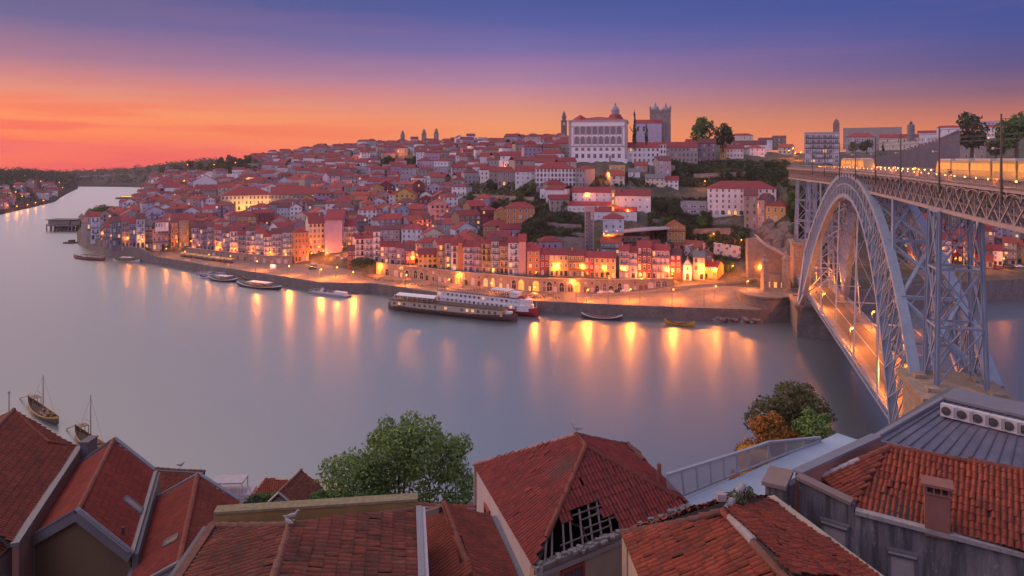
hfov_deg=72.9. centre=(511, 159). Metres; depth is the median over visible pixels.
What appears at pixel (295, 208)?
house
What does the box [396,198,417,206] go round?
hillside house
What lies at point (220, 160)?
hillside tree
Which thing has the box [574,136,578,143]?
window
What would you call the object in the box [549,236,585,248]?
retaining wall
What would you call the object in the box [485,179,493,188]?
hillside tree
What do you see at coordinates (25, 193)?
riverside house
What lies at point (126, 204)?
hillside house
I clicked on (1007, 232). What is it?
town house
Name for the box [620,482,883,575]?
tiled house
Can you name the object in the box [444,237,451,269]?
town house
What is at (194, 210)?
hillside house
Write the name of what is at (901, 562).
window
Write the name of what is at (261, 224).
hillside house
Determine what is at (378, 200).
hillside house
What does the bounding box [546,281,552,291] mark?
arch door
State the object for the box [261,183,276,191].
hillside house
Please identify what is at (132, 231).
town house
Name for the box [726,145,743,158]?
house
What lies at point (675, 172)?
hillside tree
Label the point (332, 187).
hillside house
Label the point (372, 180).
house
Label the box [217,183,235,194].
hillside house
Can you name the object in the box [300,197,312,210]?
hillside house
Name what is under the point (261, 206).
hillside house
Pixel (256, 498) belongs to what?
bush
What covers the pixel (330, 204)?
hillside house
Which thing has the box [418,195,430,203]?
hillside house
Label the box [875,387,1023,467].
zinc house
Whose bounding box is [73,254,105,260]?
rabelo boat
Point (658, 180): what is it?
house
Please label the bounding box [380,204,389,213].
hillside house
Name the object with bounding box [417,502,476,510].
tiled house
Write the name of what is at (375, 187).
hillside house
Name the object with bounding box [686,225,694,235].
hillside tree
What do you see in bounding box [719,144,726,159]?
house
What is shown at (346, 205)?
hillside house
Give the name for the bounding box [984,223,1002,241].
town house
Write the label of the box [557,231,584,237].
retaining wall
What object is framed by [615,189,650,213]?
house
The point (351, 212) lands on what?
hillside house
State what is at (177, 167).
hillside tree
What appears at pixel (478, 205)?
hillside house
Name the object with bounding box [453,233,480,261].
hillside house
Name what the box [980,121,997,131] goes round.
house
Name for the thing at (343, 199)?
hillside house
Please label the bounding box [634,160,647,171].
house
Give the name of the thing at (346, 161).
distant town
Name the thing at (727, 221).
retaining wall
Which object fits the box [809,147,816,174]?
wire pole
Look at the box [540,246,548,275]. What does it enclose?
town house
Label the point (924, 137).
house
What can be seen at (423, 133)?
bell tower
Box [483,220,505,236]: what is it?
house
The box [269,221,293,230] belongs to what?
hillside house
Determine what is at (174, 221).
town house
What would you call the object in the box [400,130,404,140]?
bell tower
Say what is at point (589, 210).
lift tower
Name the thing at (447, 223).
hillside house
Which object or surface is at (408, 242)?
hillside house
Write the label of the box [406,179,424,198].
hillside house
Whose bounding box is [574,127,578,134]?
window
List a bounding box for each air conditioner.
[940,402,957,419]
[957,406,973,423]
[973,410,989,427]
[989,413,1005,430]
[1005,417,1021,434]
[1021,421,1023,435]
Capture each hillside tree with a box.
[173,165,182,169]
[186,160,193,166]
[216,157,223,163]
[228,159,236,166]
[239,159,248,164]
[244,157,251,162]
[384,155,393,162]
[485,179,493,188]
[490,182,497,190]
[490,202,498,208]
[518,186,525,193]
[518,193,524,200]
[523,189,532,196]
[524,225,535,234]
[529,181,537,191]
[546,213,553,220]
[547,229,554,235]
[560,228,572,236]
[649,211,655,217]
[656,200,668,211]
[658,229,666,236]
[660,216,670,225]
[664,201,672,213]
[667,209,678,218]
[670,205,682,214]
[671,169,678,175]
[678,212,688,219]
[679,220,687,227]
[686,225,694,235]
[693,168,705,173]
[697,216,706,226]
[699,210,712,219]
[706,218,712,224]
[706,237,712,242]
[725,172,732,178]
[736,169,744,176]
[745,170,752,179]
[785,209,794,217]
[787,190,802,202]
[789,224,799,234]
[791,197,805,210]
[798,224,807,236]
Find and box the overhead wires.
[802,132,1023,153]
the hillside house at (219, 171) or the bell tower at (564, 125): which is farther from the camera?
the hillside house at (219, 171)
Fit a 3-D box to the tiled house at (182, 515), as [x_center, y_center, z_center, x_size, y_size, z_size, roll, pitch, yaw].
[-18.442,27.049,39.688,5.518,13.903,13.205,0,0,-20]
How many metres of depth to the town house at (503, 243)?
336.50 m
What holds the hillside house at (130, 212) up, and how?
on the hillside
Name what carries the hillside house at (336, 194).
on the hillside
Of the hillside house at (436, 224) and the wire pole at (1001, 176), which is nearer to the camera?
the wire pole at (1001, 176)
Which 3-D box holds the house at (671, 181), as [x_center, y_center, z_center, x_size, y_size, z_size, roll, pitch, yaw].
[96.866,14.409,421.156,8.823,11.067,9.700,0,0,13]
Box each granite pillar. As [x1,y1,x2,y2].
[760,253,769,290]
[781,251,791,290]
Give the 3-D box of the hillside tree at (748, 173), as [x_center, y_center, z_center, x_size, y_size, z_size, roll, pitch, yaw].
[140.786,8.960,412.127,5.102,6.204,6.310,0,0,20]
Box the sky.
[0,0,1023,171]
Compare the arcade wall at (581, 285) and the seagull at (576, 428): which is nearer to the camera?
the seagull at (576, 428)
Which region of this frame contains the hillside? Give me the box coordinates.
[77,136,1023,290]
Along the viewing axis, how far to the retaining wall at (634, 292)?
312.68 m
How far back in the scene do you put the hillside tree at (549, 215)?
374.55 m
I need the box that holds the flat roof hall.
[665,433,856,509]
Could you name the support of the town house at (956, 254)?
on the hillside
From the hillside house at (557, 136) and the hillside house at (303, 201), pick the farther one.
the hillside house at (557, 136)
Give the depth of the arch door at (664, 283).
318.89 m
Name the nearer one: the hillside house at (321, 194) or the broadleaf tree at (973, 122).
the broadleaf tree at (973, 122)
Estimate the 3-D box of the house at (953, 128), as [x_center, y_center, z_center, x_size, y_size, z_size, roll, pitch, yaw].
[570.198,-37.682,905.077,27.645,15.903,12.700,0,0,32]
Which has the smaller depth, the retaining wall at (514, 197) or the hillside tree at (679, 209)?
the hillside tree at (679, 209)
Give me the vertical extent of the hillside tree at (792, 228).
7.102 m
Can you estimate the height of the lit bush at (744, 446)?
5.960 m
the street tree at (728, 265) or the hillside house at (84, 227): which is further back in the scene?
the hillside house at (84, 227)
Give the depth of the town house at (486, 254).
341.01 m
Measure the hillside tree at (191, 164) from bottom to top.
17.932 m
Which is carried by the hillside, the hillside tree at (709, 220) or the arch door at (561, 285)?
the hillside tree at (709, 220)
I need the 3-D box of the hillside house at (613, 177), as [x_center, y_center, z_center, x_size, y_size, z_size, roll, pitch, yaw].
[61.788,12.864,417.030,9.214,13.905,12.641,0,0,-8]
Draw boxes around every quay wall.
[77,236,789,321]
[841,279,1023,309]
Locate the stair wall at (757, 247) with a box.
[746,234,789,277]
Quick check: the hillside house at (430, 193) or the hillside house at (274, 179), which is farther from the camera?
the hillside house at (274, 179)
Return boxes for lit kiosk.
[270,263,276,268]
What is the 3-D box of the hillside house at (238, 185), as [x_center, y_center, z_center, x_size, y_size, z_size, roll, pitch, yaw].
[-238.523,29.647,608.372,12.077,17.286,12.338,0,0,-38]
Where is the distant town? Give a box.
[134,133,576,247]
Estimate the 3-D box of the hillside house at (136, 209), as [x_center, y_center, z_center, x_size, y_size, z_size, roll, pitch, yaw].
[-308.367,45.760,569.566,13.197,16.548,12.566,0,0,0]
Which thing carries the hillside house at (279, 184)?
on the hillside
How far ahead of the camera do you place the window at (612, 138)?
453.24 m
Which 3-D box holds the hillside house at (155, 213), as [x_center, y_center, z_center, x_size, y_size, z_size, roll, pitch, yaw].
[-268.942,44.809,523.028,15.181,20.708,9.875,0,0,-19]
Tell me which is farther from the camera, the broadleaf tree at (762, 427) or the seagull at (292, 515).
the broadleaf tree at (762, 427)
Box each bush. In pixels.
[243,494,266,503]
[244,489,277,501]
[308,488,342,498]
[737,444,775,474]
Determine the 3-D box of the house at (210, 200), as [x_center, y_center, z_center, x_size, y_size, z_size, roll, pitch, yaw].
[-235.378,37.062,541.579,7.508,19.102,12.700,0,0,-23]
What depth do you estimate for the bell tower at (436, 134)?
857.21 m
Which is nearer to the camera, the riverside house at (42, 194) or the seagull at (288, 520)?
the seagull at (288, 520)
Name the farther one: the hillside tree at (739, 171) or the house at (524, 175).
the house at (524, 175)
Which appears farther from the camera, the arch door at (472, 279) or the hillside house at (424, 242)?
the hillside house at (424, 242)
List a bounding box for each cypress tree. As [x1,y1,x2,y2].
[629,110,639,148]
[644,123,648,145]
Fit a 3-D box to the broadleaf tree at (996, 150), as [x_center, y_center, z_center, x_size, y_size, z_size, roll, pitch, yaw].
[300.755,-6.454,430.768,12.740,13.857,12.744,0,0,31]
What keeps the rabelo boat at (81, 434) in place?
on the water
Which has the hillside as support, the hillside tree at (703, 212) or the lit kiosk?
the hillside tree at (703, 212)
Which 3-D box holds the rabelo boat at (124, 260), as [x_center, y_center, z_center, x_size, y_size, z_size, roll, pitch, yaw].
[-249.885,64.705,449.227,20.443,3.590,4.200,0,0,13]
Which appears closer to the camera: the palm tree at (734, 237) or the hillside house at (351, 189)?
the palm tree at (734, 237)
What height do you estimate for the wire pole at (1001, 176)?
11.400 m
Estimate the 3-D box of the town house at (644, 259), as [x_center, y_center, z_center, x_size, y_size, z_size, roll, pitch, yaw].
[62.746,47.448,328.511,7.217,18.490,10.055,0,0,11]
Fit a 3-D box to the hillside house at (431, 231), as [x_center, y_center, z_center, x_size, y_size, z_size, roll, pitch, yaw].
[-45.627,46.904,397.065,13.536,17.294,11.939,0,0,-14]
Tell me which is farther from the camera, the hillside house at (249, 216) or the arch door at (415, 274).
the hillside house at (249, 216)
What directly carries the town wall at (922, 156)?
on the hillside
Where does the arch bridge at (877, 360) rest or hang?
in the water
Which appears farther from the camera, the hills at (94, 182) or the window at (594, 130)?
the hills at (94, 182)
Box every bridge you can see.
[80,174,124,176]
[786,165,1023,423]
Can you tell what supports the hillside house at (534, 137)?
on the hillside
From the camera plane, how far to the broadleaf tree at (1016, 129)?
455.25 m
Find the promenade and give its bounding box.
[154,251,798,308]
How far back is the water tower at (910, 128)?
558.08 m
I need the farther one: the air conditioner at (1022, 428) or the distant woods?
the distant woods
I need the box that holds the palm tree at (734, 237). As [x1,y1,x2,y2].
[730,234,737,244]
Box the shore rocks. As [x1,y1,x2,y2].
[711,316,762,323]
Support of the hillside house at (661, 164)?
on the hillside
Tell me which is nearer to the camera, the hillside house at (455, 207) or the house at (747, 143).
the hillside house at (455, 207)
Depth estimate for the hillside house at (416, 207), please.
466.88 m
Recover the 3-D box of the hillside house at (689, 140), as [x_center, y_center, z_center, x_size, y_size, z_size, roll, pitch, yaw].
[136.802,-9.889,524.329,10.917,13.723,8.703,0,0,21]
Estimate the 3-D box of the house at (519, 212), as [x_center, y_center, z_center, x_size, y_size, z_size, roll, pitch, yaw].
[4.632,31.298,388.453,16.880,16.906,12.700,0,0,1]
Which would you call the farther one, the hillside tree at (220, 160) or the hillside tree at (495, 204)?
the hillside tree at (220, 160)
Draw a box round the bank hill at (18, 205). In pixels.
[0,169,77,214]
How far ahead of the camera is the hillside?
377.16 m
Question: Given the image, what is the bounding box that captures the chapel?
[682,255,692,280]
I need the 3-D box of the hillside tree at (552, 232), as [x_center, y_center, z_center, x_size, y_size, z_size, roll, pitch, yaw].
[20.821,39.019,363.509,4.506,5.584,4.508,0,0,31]
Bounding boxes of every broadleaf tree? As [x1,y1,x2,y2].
[84,204,110,213]
[315,410,473,504]
[690,117,713,140]
[712,123,734,151]
[728,410,801,479]
[742,380,837,436]
[785,407,835,455]
[848,142,858,152]
[956,111,989,157]
[985,140,1007,157]
[992,111,1023,157]
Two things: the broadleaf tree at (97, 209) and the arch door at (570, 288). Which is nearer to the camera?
the arch door at (570, 288)
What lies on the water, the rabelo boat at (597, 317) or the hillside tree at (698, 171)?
the rabelo boat at (597, 317)
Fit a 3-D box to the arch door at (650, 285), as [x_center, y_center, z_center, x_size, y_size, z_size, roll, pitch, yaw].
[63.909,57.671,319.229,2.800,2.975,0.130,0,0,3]
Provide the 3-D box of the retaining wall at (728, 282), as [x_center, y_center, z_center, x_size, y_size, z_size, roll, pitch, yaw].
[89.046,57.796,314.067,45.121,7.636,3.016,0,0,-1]
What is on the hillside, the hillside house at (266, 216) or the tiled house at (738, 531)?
the hillside house at (266, 216)
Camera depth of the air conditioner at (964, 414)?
34.35 m
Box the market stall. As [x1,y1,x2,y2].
[226,258,233,262]
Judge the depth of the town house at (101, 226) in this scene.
483.93 m
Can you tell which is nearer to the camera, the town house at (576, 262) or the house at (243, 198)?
the town house at (576, 262)
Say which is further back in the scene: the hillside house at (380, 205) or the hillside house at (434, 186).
the hillside house at (434, 186)
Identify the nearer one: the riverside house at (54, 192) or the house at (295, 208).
the house at (295, 208)
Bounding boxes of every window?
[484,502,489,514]
[561,561,584,575]
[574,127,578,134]
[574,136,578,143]
[580,127,584,134]
[580,136,584,143]
[586,127,590,134]
[586,136,590,143]
[592,127,596,134]
[592,136,596,143]
[598,127,602,134]
[599,136,602,143]
[605,136,608,143]
[611,127,615,133]
[611,136,614,143]
[617,127,621,133]
[617,136,621,143]
[819,516,849,549]
[887,546,917,575]
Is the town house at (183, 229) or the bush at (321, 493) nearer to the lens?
the bush at (321, 493)
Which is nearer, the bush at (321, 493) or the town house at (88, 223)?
the bush at (321, 493)
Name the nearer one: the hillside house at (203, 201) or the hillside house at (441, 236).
the hillside house at (441, 236)
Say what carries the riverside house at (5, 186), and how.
on the bank hill at (18, 205)
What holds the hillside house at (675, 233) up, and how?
on the hillside
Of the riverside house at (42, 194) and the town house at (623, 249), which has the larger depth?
the riverside house at (42, 194)
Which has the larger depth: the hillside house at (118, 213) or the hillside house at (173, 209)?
the hillside house at (118, 213)
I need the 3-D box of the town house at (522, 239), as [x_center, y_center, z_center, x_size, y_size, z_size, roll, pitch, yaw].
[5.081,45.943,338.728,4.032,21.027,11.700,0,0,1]
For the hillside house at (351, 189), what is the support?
on the hillside
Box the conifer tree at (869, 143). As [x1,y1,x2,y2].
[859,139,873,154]
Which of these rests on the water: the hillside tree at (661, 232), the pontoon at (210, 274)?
the pontoon at (210, 274)
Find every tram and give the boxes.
[841,158,874,169]
[936,158,1023,182]
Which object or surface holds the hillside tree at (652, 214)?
on the hillside
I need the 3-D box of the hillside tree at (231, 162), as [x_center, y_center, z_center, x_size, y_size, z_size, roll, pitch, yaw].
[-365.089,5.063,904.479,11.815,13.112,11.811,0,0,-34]
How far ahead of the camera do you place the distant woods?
1613.79 m
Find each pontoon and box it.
[196,264,232,277]
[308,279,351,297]
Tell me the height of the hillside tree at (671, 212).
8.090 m
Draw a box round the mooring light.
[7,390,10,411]
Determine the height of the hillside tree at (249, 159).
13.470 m
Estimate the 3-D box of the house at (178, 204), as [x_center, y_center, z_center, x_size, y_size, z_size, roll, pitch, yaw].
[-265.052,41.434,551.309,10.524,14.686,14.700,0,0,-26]
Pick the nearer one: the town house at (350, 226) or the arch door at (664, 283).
the arch door at (664, 283)
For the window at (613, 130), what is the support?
in the bishop palace
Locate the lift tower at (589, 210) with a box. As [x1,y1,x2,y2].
[584,206,593,250]
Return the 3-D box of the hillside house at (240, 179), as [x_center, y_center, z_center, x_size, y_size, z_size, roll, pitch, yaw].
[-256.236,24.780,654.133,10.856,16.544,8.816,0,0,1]
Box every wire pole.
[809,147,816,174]
[821,145,834,175]
[835,142,859,177]
[851,140,874,179]
[870,137,903,182]
[895,133,931,186]
[932,126,983,193]
[992,114,1023,204]
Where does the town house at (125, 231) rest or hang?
on the hillside
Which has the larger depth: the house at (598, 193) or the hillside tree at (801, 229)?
the house at (598, 193)
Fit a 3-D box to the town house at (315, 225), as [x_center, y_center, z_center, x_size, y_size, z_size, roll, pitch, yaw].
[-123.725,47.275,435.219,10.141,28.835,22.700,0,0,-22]
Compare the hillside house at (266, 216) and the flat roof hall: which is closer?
the flat roof hall
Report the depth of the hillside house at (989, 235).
377.37 m
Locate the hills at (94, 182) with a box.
[61,158,223,187]
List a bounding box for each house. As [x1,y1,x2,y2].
[0,184,9,188]
[0,189,10,196]
[0,199,3,209]
[0,408,97,575]
[0,541,11,575]
[4,200,8,208]
[6,197,14,205]
[12,184,23,190]
[13,182,25,190]
[18,191,29,198]
[26,179,36,187]
[31,437,159,575]
[36,191,48,199]
[41,182,53,188]
[50,188,57,196]
[81,218,105,237]
[86,211,90,240]
[90,211,100,243]
[100,210,115,220]
[100,219,103,245]
[103,221,109,247]
[107,208,125,211]
[109,217,111,242]
[111,216,120,249]
[115,211,123,215]
[118,199,127,206]
[119,209,137,217]
[121,215,128,250]
[122,198,137,208]
[125,206,140,212]
[127,472,242,575]
[128,217,135,246]
[135,213,144,248]
[140,199,154,212]
[144,205,165,222]
[145,196,163,201]
[145,220,152,250]
[150,182,159,187]
[151,176,159,182]
[152,222,169,250]
[154,467,205,494]
[155,217,168,231]
[156,191,170,195]
[157,182,175,188]
[160,203,170,208]
[161,193,171,198]
[163,206,182,212]
[163,212,173,220]
[168,189,185,195]
[169,195,183,200]
[169,198,185,204]
[169,222,178,239]
[169,493,428,575]
[170,217,178,248]
[171,203,185,205]
[172,178,190,182]
[172,204,189,207]
[172,213,193,216]
[173,170,185,173]
[174,186,193,190]
[179,212,188,250]
[183,206,202,215]
[185,191,200,196]
[186,195,201,206]
[189,217,201,237]
[191,221,199,247]
[193,175,217,186]
[194,212,213,218]
[195,184,217,190]
[199,223,206,248]
[200,171,212,177]
[200,215,219,220]
[201,197,220,207]
[202,204,215,212]
[205,195,215,203]
[206,195,220,197]
[206,220,214,249]
[212,168,227,173]
[213,218,229,225]
[214,200,235,218]
[214,224,222,249]
[216,176,233,182]
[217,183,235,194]
[221,187,270,210]
[222,226,229,250]
[224,210,238,223]
[229,225,237,251]
[231,184,245,188]
[233,177,247,181]
[235,221,251,228]
[237,228,245,252]
[238,181,247,186]
[238,211,257,224]
[242,168,255,173]
[245,225,255,253]
[246,173,260,179]
[248,178,265,186]
[249,202,270,210]
[252,208,273,224]
[252,477,341,495]
[253,221,268,228]
[255,226,263,254]
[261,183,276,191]
[263,230,270,254]
[267,200,278,213]
[267,468,322,501]
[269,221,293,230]
[270,175,278,182]
[270,186,321,201]
[270,215,290,223]
[271,228,281,254]
[274,183,289,186]
[277,177,290,182]
[277,203,290,218]
[278,171,292,176]
[281,199,300,203]
[281,225,293,254]
[285,182,298,185]
[287,175,300,182]
[290,202,301,221]
[291,218,304,227]
[292,211,306,220]
[292,226,308,263]
[299,176,318,185]
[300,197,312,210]
[301,194,315,200]
[304,200,325,211]
[305,212,324,253]
[307,207,326,217]
[310,180,328,185]
[313,189,329,200]
[318,183,328,188]
[322,171,339,184]
[324,209,348,254]
[325,199,338,209]
[327,184,343,192]
[330,189,347,198]
[331,180,346,184]
[332,202,356,211]
[337,197,351,202]
[343,219,356,247]
[344,182,354,191]
[347,184,359,194]
[347,210,357,215]
[347,243,354,268]
[349,214,367,231]
[351,173,365,183]
[351,190,369,204]
[352,231,357,244]
[354,195,371,212]
[355,232,364,258]
[356,185,369,191]
[357,206,382,225]
[358,176,367,184]
[359,198,373,207]
[364,225,378,231]
[364,231,372,258]
[367,177,399,183]
[368,191,376,199]
[370,183,383,191]
[370,213,384,224]
[371,196,386,205]
[371,217,379,225]
[372,190,390,203]
[373,224,380,262]
[375,202,389,207]
[378,180,394,191]
[379,213,401,225]
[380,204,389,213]
[380,224,400,241]
[380,239,388,262]
[388,203,395,213]
[388,239,396,263]
[389,191,398,204]
[390,204,408,215]
[394,188,417,204]
[395,180,407,190]
[395,224,410,241]
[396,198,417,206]
[396,241,405,264]
[402,215,423,224]
[402,222,427,241]
[405,240,415,244]
[405,243,414,265]
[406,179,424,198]
[407,204,426,211]
[408,210,427,214]
[414,237,433,259]
[416,149,426,164]
[417,248,436,267]
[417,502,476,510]
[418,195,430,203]
[420,190,435,197]
[420,212,433,226]
[420,226,444,237]
[425,500,523,575]
[426,182,439,192]
[428,198,449,220]
[430,191,447,201]
[430,220,443,230]
[432,236,452,247]
[437,238,444,268]
[438,194,446,200]
[438,212,450,219]
[438,235,454,237]
[439,187,451,193]
[441,218,453,234]
[443,192,457,207]
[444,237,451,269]
[448,205,462,213]
[450,221,477,234]
[450,239,457,270]
[451,182,472,198]
[451,208,480,231]
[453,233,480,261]
[454,228,481,236]
[457,234,463,270]
[462,200,485,211]
[462,239,472,271]
[472,432,690,575]
[473,240,481,272]
[474,194,494,205]
[480,153,489,162]
[480,204,495,229]
[481,236,490,272]
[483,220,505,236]
[485,231,511,238]
[490,233,499,273]
[494,206,505,220]
[497,167,514,188]
[499,238,507,274]
[500,151,520,159]
[505,200,534,224]
[508,235,518,274]
[515,165,535,189]
[518,232,526,274]
[525,133,540,141]
[526,243,540,275]
[534,162,575,187]
[537,149,563,156]
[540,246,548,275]
[544,138,554,143]
[549,248,568,276]
[552,133,568,140]
[567,199,610,211]
[568,247,584,277]
[572,186,614,201]
[576,166,595,186]
[584,248,594,277]
[591,205,611,219]
[594,249,616,277]
[600,235,621,255]
[602,212,624,235]
[602,226,669,245]
[605,170,624,185]
[609,165,624,173]
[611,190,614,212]
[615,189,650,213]
[615,205,636,221]
[618,243,629,278]
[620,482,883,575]
[627,142,659,165]
[628,167,640,177]
[629,244,637,277]
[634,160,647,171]
[637,240,651,277]
[645,174,664,186]
[652,156,671,175]
[652,242,669,277]
[657,140,666,155]
[665,175,678,189]
[665,219,685,243]
[666,141,697,164]
[670,248,681,280]
[673,242,680,248]
[681,201,706,215]
[682,238,707,256]
[685,139,696,141]
[693,249,704,279]
[697,138,715,162]
[701,248,712,262]
[705,259,724,279]
[707,181,775,216]
[716,142,721,152]
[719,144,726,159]
[724,139,739,144]
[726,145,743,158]
[733,133,752,140]
[738,140,766,153]
[743,188,758,229]
[744,145,764,156]
[757,193,774,227]
[758,138,772,150]
[761,433,1023,575]
[765,199,787,222]
[769,272,781,287]
[772,135,785,149]
[778,144,794,154]
[804,132,839,165]
[843,127,901,148]
[846,133,874,152]
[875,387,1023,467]
[879,134,918,149]
[901,231,918,245]
[907,244,914,265]
[917,130,937,144]
[937,125,960,137]
[942,234,951,262]
[950,215,966,228]
[951,229,963,261]
[957,227,978,253]
[960,143,985,158]
[962,235,974,265]
[975,253,993,267]
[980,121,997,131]
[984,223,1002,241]
[984,224,994,243]
[985,243,996,254]
[987,125,1002,137]
[992,244,1003,265]
[994,235,1008,244]
[1002,235,1016,264]
[1003,228,1019,239]
[1017,239,1023,263]
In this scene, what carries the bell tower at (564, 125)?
on the hillside
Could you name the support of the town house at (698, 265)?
on the hillside
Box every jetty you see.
[46,218,83,230]
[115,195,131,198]
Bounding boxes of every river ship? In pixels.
[388,292,516,321]
[436,287,538,316]
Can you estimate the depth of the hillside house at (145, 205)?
560.69 m
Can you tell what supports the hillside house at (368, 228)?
on the hillside
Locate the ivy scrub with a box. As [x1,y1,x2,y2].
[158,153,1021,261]
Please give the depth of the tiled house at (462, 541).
25.96 m
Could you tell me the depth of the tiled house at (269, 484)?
103.12 m
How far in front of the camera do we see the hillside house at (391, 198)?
502.81 m
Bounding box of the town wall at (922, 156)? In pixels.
[861,131,959,170]
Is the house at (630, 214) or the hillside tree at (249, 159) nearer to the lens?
the house at (630, 214)
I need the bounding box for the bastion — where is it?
[736,287,793,321]
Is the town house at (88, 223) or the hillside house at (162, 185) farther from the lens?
the hillside house at (162, 185)
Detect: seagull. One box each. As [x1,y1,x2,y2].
[283,509,299,520]
[283,515,293,525]
[570,423,581,431]
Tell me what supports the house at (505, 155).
on the hillside
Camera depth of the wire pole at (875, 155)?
154.50 m
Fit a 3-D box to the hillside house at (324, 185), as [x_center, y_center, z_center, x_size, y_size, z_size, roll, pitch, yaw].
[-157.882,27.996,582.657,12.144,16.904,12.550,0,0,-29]
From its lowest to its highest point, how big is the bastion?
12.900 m
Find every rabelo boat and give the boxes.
[20,377,58,423]
[66,395,105,447]
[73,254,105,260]
[113,257,139,261]
[198,273,208,278]
[209,275,237,281]
[237,280,281,289]
[581,312,621,319]
[656,308,694,326]
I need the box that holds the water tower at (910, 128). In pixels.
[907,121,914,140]
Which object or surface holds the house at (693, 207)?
on the hillside
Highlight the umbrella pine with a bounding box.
[349,257,376,274]
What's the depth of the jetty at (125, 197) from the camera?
1168.51 m
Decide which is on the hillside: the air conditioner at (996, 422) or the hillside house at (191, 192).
the hillside house at (191, 192)
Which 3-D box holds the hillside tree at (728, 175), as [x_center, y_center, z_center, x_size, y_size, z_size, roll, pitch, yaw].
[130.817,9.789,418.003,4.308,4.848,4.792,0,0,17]
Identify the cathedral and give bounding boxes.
[635,102,670,143]
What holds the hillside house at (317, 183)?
on the hillside
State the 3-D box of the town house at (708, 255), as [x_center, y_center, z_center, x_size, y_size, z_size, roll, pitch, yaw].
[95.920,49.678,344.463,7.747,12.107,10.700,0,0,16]
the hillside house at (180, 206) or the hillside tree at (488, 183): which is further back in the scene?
the hillside house at (180, 206)
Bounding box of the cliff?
[756,218,793,255]
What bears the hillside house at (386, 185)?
on the hillside
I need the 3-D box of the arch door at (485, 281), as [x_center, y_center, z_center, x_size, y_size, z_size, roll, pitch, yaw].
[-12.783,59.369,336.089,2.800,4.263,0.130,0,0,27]
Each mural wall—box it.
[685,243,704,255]
[714,242,740,259]
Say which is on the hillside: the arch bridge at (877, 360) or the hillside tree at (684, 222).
the hillside tree at (684, 222)
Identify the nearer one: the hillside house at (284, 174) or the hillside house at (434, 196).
the hillside house at (434, 196)
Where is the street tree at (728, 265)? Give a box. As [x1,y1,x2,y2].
[724,261,735,271]
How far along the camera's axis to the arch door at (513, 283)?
329.05 m
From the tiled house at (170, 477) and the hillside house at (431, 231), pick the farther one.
the hillside house at (431, 231)
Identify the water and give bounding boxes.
[0,187,1023,500]
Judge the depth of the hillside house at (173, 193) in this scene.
613.59 m
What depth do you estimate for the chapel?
321.66 m
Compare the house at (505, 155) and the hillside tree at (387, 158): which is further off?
the hillside tree at (387, 158)
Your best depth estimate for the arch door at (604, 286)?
320.61 m
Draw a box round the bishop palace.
[568,102,628,162]
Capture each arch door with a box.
[413,270,417,278]
[419,272,423,279]
[471,277,474,285]
[483,278,487,286]
[491,278,494,287]
[511,280,516,289]
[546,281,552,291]
[559,282,564,291]
[567,283,573,291]
[602,283,606,290]
[623,284,629,290]
[648,282,653,288]
[655,281,660,287]
[661,281,667,286]
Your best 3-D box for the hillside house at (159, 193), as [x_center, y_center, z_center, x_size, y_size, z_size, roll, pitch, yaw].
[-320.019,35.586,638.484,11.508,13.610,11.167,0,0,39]
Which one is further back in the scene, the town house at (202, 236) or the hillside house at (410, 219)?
the town house at (202, 236)
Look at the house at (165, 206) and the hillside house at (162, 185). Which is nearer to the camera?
the house at (165, 206)
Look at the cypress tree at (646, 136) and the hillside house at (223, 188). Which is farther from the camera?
the hillside house at (223, 188)
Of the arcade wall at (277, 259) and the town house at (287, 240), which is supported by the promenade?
the arcade wall at (277, 259)
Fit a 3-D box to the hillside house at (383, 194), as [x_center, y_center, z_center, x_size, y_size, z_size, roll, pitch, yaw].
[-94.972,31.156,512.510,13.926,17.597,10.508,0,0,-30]
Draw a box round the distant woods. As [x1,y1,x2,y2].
[0,157,215,204]
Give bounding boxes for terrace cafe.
[211,474,256,501]
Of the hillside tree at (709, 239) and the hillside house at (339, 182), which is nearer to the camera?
the hillside tree at (709, 239)
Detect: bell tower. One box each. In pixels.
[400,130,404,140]
[421,129,426,139]
[434,128,438,138]
[561,111,566,134]
[833,118,839,131]
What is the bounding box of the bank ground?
[424,501,687,504]
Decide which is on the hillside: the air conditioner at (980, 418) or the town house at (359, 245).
the town house at (359, 245)
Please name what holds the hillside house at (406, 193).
on the hillside
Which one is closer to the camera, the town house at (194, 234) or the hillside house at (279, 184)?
the town house at (194, 234)
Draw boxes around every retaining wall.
[471,194,534,200]
[544,222,580,229]
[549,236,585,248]
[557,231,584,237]
[592,287,687,296]
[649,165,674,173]
[659,278,756,288]
[690,228,730,235]
[693,172,745,178]
[710,219,731,224]
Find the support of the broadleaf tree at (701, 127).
on the hillside
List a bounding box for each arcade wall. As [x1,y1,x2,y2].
[187,247,292,263]
[376,262,672,292]
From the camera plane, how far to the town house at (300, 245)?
413.46 m
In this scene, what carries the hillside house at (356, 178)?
on the hillside
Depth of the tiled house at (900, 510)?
27.45 m
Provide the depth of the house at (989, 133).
865.32 m
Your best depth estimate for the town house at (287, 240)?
415.45 m
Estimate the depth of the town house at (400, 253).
368.63 m
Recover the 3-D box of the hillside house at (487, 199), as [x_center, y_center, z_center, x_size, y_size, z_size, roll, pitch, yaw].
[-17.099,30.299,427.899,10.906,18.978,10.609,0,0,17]
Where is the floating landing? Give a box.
[63,240,76,243]
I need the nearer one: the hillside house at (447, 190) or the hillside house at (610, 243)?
the hillside house at (610, 243)

